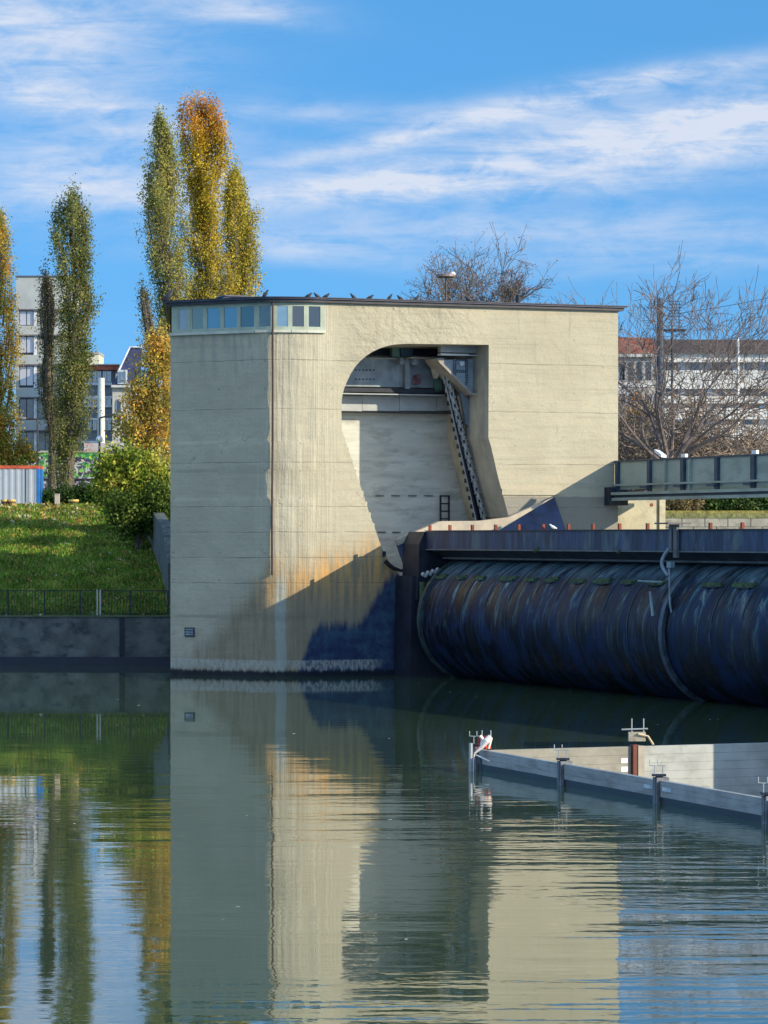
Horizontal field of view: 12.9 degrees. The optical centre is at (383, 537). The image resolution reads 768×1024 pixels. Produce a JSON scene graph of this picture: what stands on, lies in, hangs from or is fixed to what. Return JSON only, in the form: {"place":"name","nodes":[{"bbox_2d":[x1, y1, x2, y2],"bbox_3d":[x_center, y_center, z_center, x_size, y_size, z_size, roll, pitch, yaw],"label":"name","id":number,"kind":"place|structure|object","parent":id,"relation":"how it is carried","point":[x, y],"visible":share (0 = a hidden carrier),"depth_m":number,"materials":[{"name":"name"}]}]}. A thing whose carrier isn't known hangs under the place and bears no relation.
{"place":"outdoors","nodes":[
{"label":"outdoors","id":0,"kind":"place"},
{"bbox_2d":[15,275,80,450],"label":"office building","id":1,"kind":"structure","parent":0,"point":[27,291],"depth_m":350.01,"materials":[{"name":"concrete"}]},
{"bbox_2d":[20,311,26,325],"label":"window","id":2,"kind":"structure","parent":1,"relation":"in","point":[23,314],"depth_m":350.32,"materials":[{"name":"grey glass"}]},
{"bbox_2d":[20,336,26,354],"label":"window","id":3,"kind":"structure","parent":1,"relation":"in","point":[24,344],"depth_m":350.32,"materials":[{"name":"grey glass"}]},
{"bbox_2d":[20,366,26,387],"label":"window","id":4,"kind":"structure","parent":1,"relation":"in","point":[23,376],"depth_m":350.32,"materials":[{"name":"grey glass"}]},
{"bbox_2d":[20,399,26,419],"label":"window","id":5,"kind":"structure","parent":1,"relation":"in","point":[23,402],"depth_m":350.32,"materials":[{"name":"grey glass"}]},
{"bbox_2d":[20,432,26,444],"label":"window","id":6,"kind":"structure","parent":1,"relation":"in","point":[25,435],"depth_m":350.32,"materials":[{"name":"grey glass"}]},
{"bbox_2d":[27,311,33,325],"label":"window","id":7,"kind":"structure","parent":1,"relation":"in","point":[30,314],"depth_m":350.32,"materials":[{"name":"grey glass"}]},
{"bbox_2d":[27,336,33,354],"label":"window","id":8,"kind":"structure","parent":1,"relation":"in","point":[30,344],"depth_m":350.32,"materials":[{"name":"grey glass"}]},
{"bbox_2d":[27,366,33,387],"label":"window","id":9,"kind":"structure","parent":1,"relation":"in","point":[30,369],"depth_m":350.32,"materials":[{"name":"grey glass"}]},
{"bbox_2d":[27,399,33,419],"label":"window","id":10,"kind":"structure","parent":1,"relation":"in","point":[30,402],"depth_m":350.32,"materials":[{"name":"grey glass"}]},
{"bbox_2d":[27,432,33,450],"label":"window","id":11,"kind":"structure","parent":1,"relation":"in","point":[30,435],"depth_m":350.32,"materials":[{"name":"grey glass"}]},
{"bbox_2d":[37,311,41,325],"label":"window","id":12,"kind":"structure","parent":1,"relation":"in","point":[39,324],"depth_m":350.32,"materials":[{"name":"grey glass"}]},
{"bbox_2d":[37,336,43,354],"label":"window","id":13,"kind":"structure","parent":1,"relation":"in","point":[38,350],"depth_m":350.32,"materials":[{"name":"grey glass"}]},
{"bbox_2d":[37,366,43,387],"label":"window","id":14,"kind":"structure","parent":1,"relation":"in","point":[38,377],"depth_m":350.32,"materials":[{"name":"grey glass"}]},
{"bbox_2d":[37,399,44,419],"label":"window","id":15,"kind":"structure","parent":1,"relation":"in","point":[41,416],"depth_m":350.32,"materials":[{"name":"grey glass"}]},
{"bbox_2d":[39,432,45,450],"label":"window","id":16,"kind":"structure","parent":1,"relation":"in","point":[41,434],"depth_m":350.32,"materials":[{"name":"grey glass"}]},
{"bbox_2d":[45,432,48,450],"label":"window","id":17,"kind":"structure","parent":1,"relation":"in","point":[46,438],"depth_m":350.32,"materials":[{"name":"grey glass"}]},
{"bbox_2d":[54,336,61,354],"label":"window","id":18,"kind":"structure","parent":1,"relation":"in","point":[56,346],"depth_m":350.32,"materials":[{"name":"grey glass"}]},
{"bbox_2d":[0,502,169,614],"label":"grass bank","id":19,"kind":"structure","parent":0,"point":[46,536],"depth_m":156.65,"materials":[{"name":"green plant"}]},
{"bbox_2d":[0,499,7,504],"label":"planter tub","id":20,"kind":"object","parent":19,"relation":"on","point":[3,501],"visible":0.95,"depth_m":176.35,"materials":[{"name":"yellow plastic"}]},
{"bbox_2d":[7,499,15,504],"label":"planter tub","id":21,"kind":"object","parent":19,"relation":"on","point":[11,500],"visible":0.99,"depth_m":176.32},
{"bbox_2d":[0,204,35,465],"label":"poplar tree","id":22,"kind":"object","parent":19,"relation":"on","point":[6,312],"visible":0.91,"depth_m":191.81,"materials":[{"name":"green plant"}]},
{"bbox_2d":[0,466,43,503],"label":"site container","id":23,"kind":"object","parent":19,"relation":"on","point":[22,484],"visible":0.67,"depth_m":182.01,"materials":[{"name":"white metal"}]},
{"bbox_2d":[0,401,43,465],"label":"orange shrub","id":24,"kind":"object","parent":19,"relation":"on","point":[8,455],"visible":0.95,"depth_m":189.73,"materials":[{"name":"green plant"}]},
{"bbox_2d":[17,417,38,465],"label":"street lamp","id":25,"kind":"object","parent":19,"relation":"on","point":[25,418],"visible":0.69,"depth_m":207.95,"materials":[{"name":"grey metal"}]},
{"bbox_2d":[34,250,63,492],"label":"poplar tree","id":26,"kind":"object","parent":19,"relation":"on","point":[47,318],"visible":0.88,"depth_m":189.83,"materials":[{"name":"green plant"}]},
{"bbox_2d":[55,494,59,504],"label":"stone bollard","id":27,"kind":"object","parent":19,"relation":"on","point":[57,498],"visible":0.82,"depth_m":176.40,"materials":[{"name":"grey stone"}]},
{"bbox_2d":[68,499,78,503],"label":"planter tub","id":28,"kind":"object","parent":19,"relation":"on","point":[75,501],"visible":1,"depth_m":176.30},
{"bbox_2d":[43,173,106,490],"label":"poplar tree","id":29,"kind":"object","parent":19,"relation":"on","point":[78,365],"visible":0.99,"depth_m":187.73,"materials":[{"name":"green plant"}]},
{"bbox_2d":[41,476,108,503],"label":"hedge","id":30,"kind":"object","parent":19,"relation":"on","point":[79,493],"visible":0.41,"depth_m":183.56,"materials":[{"name":"green plant"}]},
{"bbox_2d":[0,502,162,614],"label":"fallen leaves","id":31,"kind":"object","parent":19,"relation":"on","point":[45,508],"visible":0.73,"depth_m":170.04,"materials":[{"name":"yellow plant"}]},
{"bbox_2d":[96,436,102,462],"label":"street lamp","id":32,"kind":"object","parent":19,"relation":"on","point":[99,439],"visible":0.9,"depth_m":197.92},
{"bbox_2d":[99,413,124,455],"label":"street lamp","id":33,"kind":"object","parent":19,"relation":"on","point":[100,426],"visible":0.32,"depth_m":205.96,"materials":[{"name":"grey metal"}]},
{"bbox_2d":[85,435,169,532],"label":"green shrub","id":34,"kind":"object","parent":19,"relation":"on","point":[117,466],"visible":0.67,"depth_m":165.43,"materials":[{"name":"green plant"}]},
{"bbox_2d":[93,470,169,550],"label":"dark shrub","id":35,"kind":"object","parent":19,"relation":"on","point":[133,518],"visible":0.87,"depth_m":160.61,"materials":[{"name":"green plant"}]},
{"bbox_2d":[104,322,169,472],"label":"autumn tree","id":36,"kind":"object","parent":19,"relation":"on","point":[143,410],"visible":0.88,"depth_m":175.60,"materials":[{"name":"yellow plant"}]},
{"bbox_2d":[148,512,169,604],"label":"wing wall","id":37,"kind":"structure","parent":19,"relation":"on","point":[160,543],"depth_m":153.23,"materials":[{"name":"concrete"}]},
{"bbox_2d":[133,103,199,485],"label":"poplar tree","id":38,"kind":"object","parent":19,"relation":"on","point":[163,168],"visible":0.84,"depth_m":192.71,"materials":[{"name":"green plant"}]},
{"bbox_2d":[171,86,244,299],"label":"poplar tree","id":39,"kind":"object","parent":19,"relation":"on","point":[200,182],"visible":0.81,"depth_m":194.49,"materials":[{"name":"yellow plant"}]},
{"bbox_2d":[78,364,119,450],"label":"modern building","id":40,"kind":"structure","parent":0,"point":[108,373],"depth_m":330.02,"materials":[{"name":"stone"}]},
{"bbox_2d":[93,372,96,381],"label":"window","id":41,"kind":"structure","parent":40,"relation":"in","point":[94,373],"depth_m":329.98,"materials":[{"name":"blue glass"}]},
{"bbox_2d":[93,420,96,429],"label":"window","id":42,"kind":"structure","parent":40,"relation":"in","point":[94,421],"depth_m":329.98,"materials":[{"name":"blue glass"}]},
{"bbox_2d":[87,352,103,363],"bbox_3d":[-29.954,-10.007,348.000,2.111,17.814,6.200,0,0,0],"label":"rooftop block","id":43,"kind":"structure","parent":40,"relation":"on","point":[99,356],"depth_m":345.00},
{"bbox_2d":[97,371,100,381],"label":"window","id":44,"kind":"structure","parent":40,"relation":"in","point":[98,372],"depth_m":329.98,"materials":[{"name":"blue glass"}]},
{"bbox_2d":[103,371,106,381],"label":"window","id":45,"kind":"structure","parent":40,"relation":"in","point":[104,372],"depth_m":329.98,"materials":[{"name":"blue glass"}]},
{"bbox_2d":[107,371,110,381],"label":"window","id":46,"kind":"structure","parent":40,"relation":"in","point":[108,372],"depth_m":329.98,"materials":[{"name":"blue glass"}]},
{"bbox_2d":[107,420,110,429],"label":"window","id":47,"kind":"structure","parent":40,"relation":"in","point":[108,422],"depth_m":329.98,"materials":[{"name":"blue glass"}]},
{"bbox_2d":[111,346,143,442],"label":"gabled house","id":48,"kind":"structure","parent":0,"point":[118,383],"depth_m":325.00,"materials":[{"name":"beige paint"}]},
{"bbox_2d":[116,398,121,423],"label":"window","id":49,"kind":"structure","parent":48,"relation":"in","point":[117,402],"depth_m":324.86,"materials":[{"name":"grey glass"}]},
{"bbox_2d":[0,665,767,1023],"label":"river water","id":50,"kind":"structure","parent":0,"point":[228,849],"depth_m":56.75,"materials":[{"name":"liquid"}]},
{"bbox_2d":[394,496,767,706],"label":"roller gate","id":51,"kind":"structure","parent":50,"relation":"in","point":[528,595],"depth_m":118.76,"materials":[{"name":"metal"}]},
{"bbox_2d":[384,559,402,571],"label":"black hose","id":52,"kind":"object","parent":51,"relation":"attached to","point":[389,564],"visible":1,"depth_m":133.81,"materials":[{"name":"rubber"}]},
{"bbox_2d":[469,718,767,823],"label":"cofferdam","id":53,"kind":"object","parent":50,"relation":"in","point":[730,780],"visible":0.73,"depth_m":79.45,"materials":[{"name":"metal"}]},
{"bbox_2d":[469,730,492,770],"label":"rope bundle","id":54,"kind":"object","parent":53,"relation":"on","point":[484,742],"visible":0.95,"depth_m":78.72,"materials":[{"name":"fabric"}]},
{"bbox_2d":[0,0,767,449],"label":"sky","id":55,"kind":"structure","parent":0,"point":[369,135],"materials":[{"name":"blue"}]},
{"bbox_2d":[618,337,655,439],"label":"red roofed house","id":56,"kind":"structure","parent":0,"point":[638,356],"depth_m":290.00,"materials":[{"name":"tile"}]},
{"bbox_2d":[620,362,624,379],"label":"window","id":57,"kind":"structure","parent":56,"relation":"in","point":[621,375],"depth_m":289.93,"materials":[{"name":"grey glass"}]},
{"bbox_2d":[638,362,641,379],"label":"window","id":58,"kind":"structure","parent":56,"relation":"in","point":[639,363],"depth_m":289.93,"materials":[{"name":"grey glass"}]},
{"bbox_2d":[646,362,650,379],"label":"window","id":59,"kind":"structure","parent":56,"relation":"in","point":[648,362],"depth_m":289.93,"materials":[{"name":"grey glass"}]},
{"bbox_2d":[656,298,663,437],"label":"utility pole","id":60,"kind":"object","parent":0,"point":[660,358],"visible":0.25,"depth_m":269.76,"materials":[{"name":"metal"}]},
{"bbox_2d":[652,339,767,442],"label":"balcony building","id":61,"kind":"structure","parent":0,"point":[697,355],"depth_m":300.05,"materials":[{"name":"white glass"}]},
{"bbox_2d":[678,362,684,369],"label":"window","id":62,"kind":"structure","parent":61,"relation":"in","point":[683,368],"depth_m":300.67,"materials":[{"name":"grey glass"}]},
{"bbox_2d":[691,362,697,369],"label":"window","id":63,"kind":"structure","parent":61,"relation":"in","point":[693,366],"depth_m":300.67,"materials":[{"name":"clear glass"}]},
{"bbox_2d":[745,362,752,369],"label":"window","id":64,"kind":"structure","parent":61,"relation":"in","point":[746,366],"depth_m":300.67,"materials":[{"name":"grey glass"}]},
{"bbox_2d":[745,419,752,424],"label":"window","id":65,"kind":"structure","parent":61,"relation":"in","point":[746,422],"depth_m":300.67,"materials":[{"name":"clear glass"}]},
{"bbox_2d":[683,298,764,312],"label":"overhead wire","id":66,"kind":"object","parent":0,"point":[724,306],"visible":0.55,"depth_m":261.99,"materials":[{"name":"black metal"}]},
{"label":"river bed","id":67,"kind":"structure","parent":0,"visible":0},
{"bbox_2d":[0,615,169,664],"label":"quay wall","id":68,"kind":"structure","parent":67,"relation":"on","point":[84,639],"depth_m":144.80,"materials":[{"name":"concrete"}]},
{"bbox_2d":[0,590,168,614],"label":"railing","id":69,"kind":"object","parent":68,"relation":"on","point":[80,600],"visible":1,"depth_m":145.04,"materials":[{"name":"metal"}]},
{"bbox_2d":[162,295,628,675],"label":"weir pier","id":70,"kind":"structure","parent":67,"relation":"on","point":[318,463],"depth_m":134.26,"materials":[{"name":"concrete"}]},
{"bbox_2d":[163,288,173,300],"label":"crow","id":71,"kind":"object","parent":70,"relation":"on","point":[168,295],"visible":1,"depth_m":134.70,"materials":[{"name":"black rubber"}]},
{"bbox_2d":[172,305,187,332],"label":"window","id":72,"kind":"structure","parent":70,"relation":"in","point":[179,313],"depth_m":134.73,"materials":[{"name":"blue glass"}]},
{"bbox_2d":[188,305,204,331],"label":"window","id":73,"kind":"structure","parent":70,"relation":"in","point":[196,313],"depth_m":134.34,"materials":[{"name":"blue glass"}]},
{"bbox_2d":[205,304,221,331],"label":"window","id":74,"kind":"structure","parent":70,"relation":"in","point":[213,312],"depth_m":133.91,"materials":[{"name":"blue glass"}]},
{"bbox_2d":[222,303,237,330],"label":"window","id":75,"kind":"structure","parent":70,"relation":"in","point":[229,312],"depth_m":133.52,"materials":[{"name":"blue glass"}]},
{"bbox_2d":[238,303,255,330],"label":"window","id":76,"kind":"structure","parent":70,"relation":"in","point":[246,311],"depth_m":133.10,"materials":[{"name":"blue glass"}]},
{"bbox_2d":[256,302,271,329],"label":"window","id":77,"kind":"structure","parent":70,"relation":"in","point":[263,309],"depth_m":132.77,"materials":[{"name":"blue glass"}]},
{"bbox_2d":[274,302,290,329],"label":"window","id":78,"kind":"structure","parent":70,"relation":"in","point":[282,310],"depth_m":132.71,"materials":[{"name":"blue glass"}]},
{"bbox_2d":[291,302,305,329],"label":"window","id":79,"kind":"structure","parent":70,"relation":"in","point":[298,309],"depth_m":132.80,"materials":[{"name":"blue glass"}]},
{"bbox_2d":[306,303,324,329],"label":"window","id":80,"kind":"structure","parent":70,"relation":"in","point":[315,312],"depth_m":133.03,"materials":[{"name":"blue glass"}]},
{"bbox_2d":[445,377,486,519],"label":"lift chain","id":81,"kind":"object","parent":70,"relation":"hanging from","point":[483,516],"visible":0.95,"depth_m":137.47,"materials":[{"name":"grey metal"}]},
{"bbox_2d":[604,450,767,505],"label":"footbridge","id":82,"kind":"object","parent":70,"relation":"attached to","point":[684,476],"visible":1,"depth_m":131.48,"materials":[{"name":"green paint"}]},
{"bbox_2d":[654,449,666,458],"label":"floodlight","id":83,"kind":"object","parent":82,"relation":"on","point":[659,453],"visible":1,"depth_m":133.89,"materials":[{"name":"metal"}]},
{"bbox_2d":[618,500,664,528],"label":"abutment wall","id":84,"kind":"structure","parent":67,"relation":"on","point":[636,514],"depth_m":139.22,"materials":[{"name":"yellow concrete"}]},
{"bbox_2d":[665,513,767,528],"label":"river wall","id":85,"kind":"structure","parent":67,"relation":"on","point":[728,520],"depth_m":162.94,"materials":[{"name":"beige concrete"}]},
{"bbox_2d":[665,511,767,512],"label":"verge","id":86,"kind":"structure","parent":85,"relation":"on","point":[716,511],"depth_m":163.70,"materials":[{"name":"green plant"}]},
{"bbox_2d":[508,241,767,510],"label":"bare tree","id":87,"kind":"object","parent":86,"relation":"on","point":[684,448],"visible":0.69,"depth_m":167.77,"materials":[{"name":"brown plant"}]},
{"bbox_2d":[618,391,669,459],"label":"russet shrub","id":88,"kind":"object","parent":86,"relation":"on","point":[636,412],"visible":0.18,"depth_m":179.74,"materials":[{"name":"brown plant"}]},
{"bbox_2d":[618,371,743,491],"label":"bare shrub","id":89,"kind":"object","parent":86,"relation":"on","point":[652,442],"visible":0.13,"depth_m":172.09,"materials":[{"name":"brown plant"}]},
{"bbox_2d":[618,338,748,459],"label":"bare shrub","id":90,"kind":"object","parent":86,"relation":"on","point":[650,403],"visible":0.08,"depth_m":175.97,"materials":[{"name":"brown plant"}]},
{"bbox_2d":[665,499,705,510],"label":"dry shrub","id":91,"kind":"object","parent":86,"relation":"on","point":[682,505],"visible":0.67,"depth_m":166.76,"materials":[{"name":"brown plant"}]},
{"bbox_2d":[618,355,767,491],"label":"bare shrub","id":92,"kind":"object","parent":86,"relation":"on","point":[687,424],"visible":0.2,"depth_m":171.42,"materials":[{"name":"brown plant"}]},
{"bbox_2d":[626,343,767,456],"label":"bare shrub","id":93,"kind":"object","parent":86,"relation":"on","point":[716,407],"visible":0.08,"depth_m":175.61,"materials":[{"name":"brown plant"}]},
{"bbox_2d":[670,349,767,456],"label":"bare shrub","id":94,"kind":"object","parent":86,"relation":"on","point":[741,425],"visible":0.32,"depth_m":172.00,"materials":[{"name":"brown plant"}]},
{"bbox_2d":[692,497,767,510],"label":"clipped hedge","id":95,"kind":"object","parent":86,"relation":"on","point":[740,504],"visible":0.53,"depth_m":167.45,"materials":[{"name":"green plant"}]},
{"bbox_3d":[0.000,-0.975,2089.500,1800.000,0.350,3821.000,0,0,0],"label":"ground","id":96,"kind":"structure","parent":0,"visible":0},
{"bbox_2d":[13,451,163,498],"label":"graffiti wall","id":97,"kind":"structure","parent":96,"relation":"on","point":[80,464],"depth_m":215.00,"materials":[{"name":"paint"}]},
{"bbox_2d":[97,378,104,442],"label":"white mast","id":98,"kind":"object","parent":96,"relation":"on","point":[101,392],"visible":0.34,"depth_m":239.79,"materials":[{"name":"metal"}]},
{"bbox_2d":[84,443,155,450],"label":"hoarding","id":99,"kind":"object","parent":96,"relation":"on","point":[92,446],"visible":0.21,"depth_m":222.00,"materials":[{"name":"white"}]},
{"bbox_2d":[132,273,161,428],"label":"young poplar","id":100,"kind":"object","parent":96,"relation":"on","point":[146,316],"visible":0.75,"depth_m":179.85,"materials":[{"name":"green plant"}]},
{"bbox_2d":[215,159,267,296],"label":"poplar tree","id":101,"kind":"object","parent":96,"relation":"on","point":[240,231],"visible":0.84,"depth_m":196.64,"materials":[{"name":"yellow plant"}]},
{"bbox_2d":[436,272,455,300],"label":"disc lamp","id":102,"kind":"object","parent":96,"relation":"on","point":[448,275],"visible":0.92,"depth_m":184.82,"materials":[{"name":"grey metal"}]},
{"bbox_2d":[409,256,489,300],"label":"maple tree","id":103,"kind":"object","parent":96,"relation":"on","point":[475,280],"visible":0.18,"depth_m":191.41,"materials":[{"name":"brown plant"}]},
{"bbox_2d":[399,222,563,302],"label":"maple tree","id":104,"kind":"object","parent":96,"relation":"on","point":[512,292],"visible":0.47,"depth_m":194.30,"materials":[{"name":"brown plant"}]},
{"bbox_2d":[664,300,685,420],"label":"antenna mast","id":105,"kind":"object","parent":96,"relation":"on","point":[672,316],"visible":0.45,"depth_m":264.92,"materials":[{"name":"metal"}]},
{"bbox_2d":[737,338,738,436],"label":"flag pole","id":106,"kind":"object","parent":96,"relation":"on","point":[738,382],"visible":0.12,"depth_m":229.92,"materials":[{"name":"metal"}]}
]}

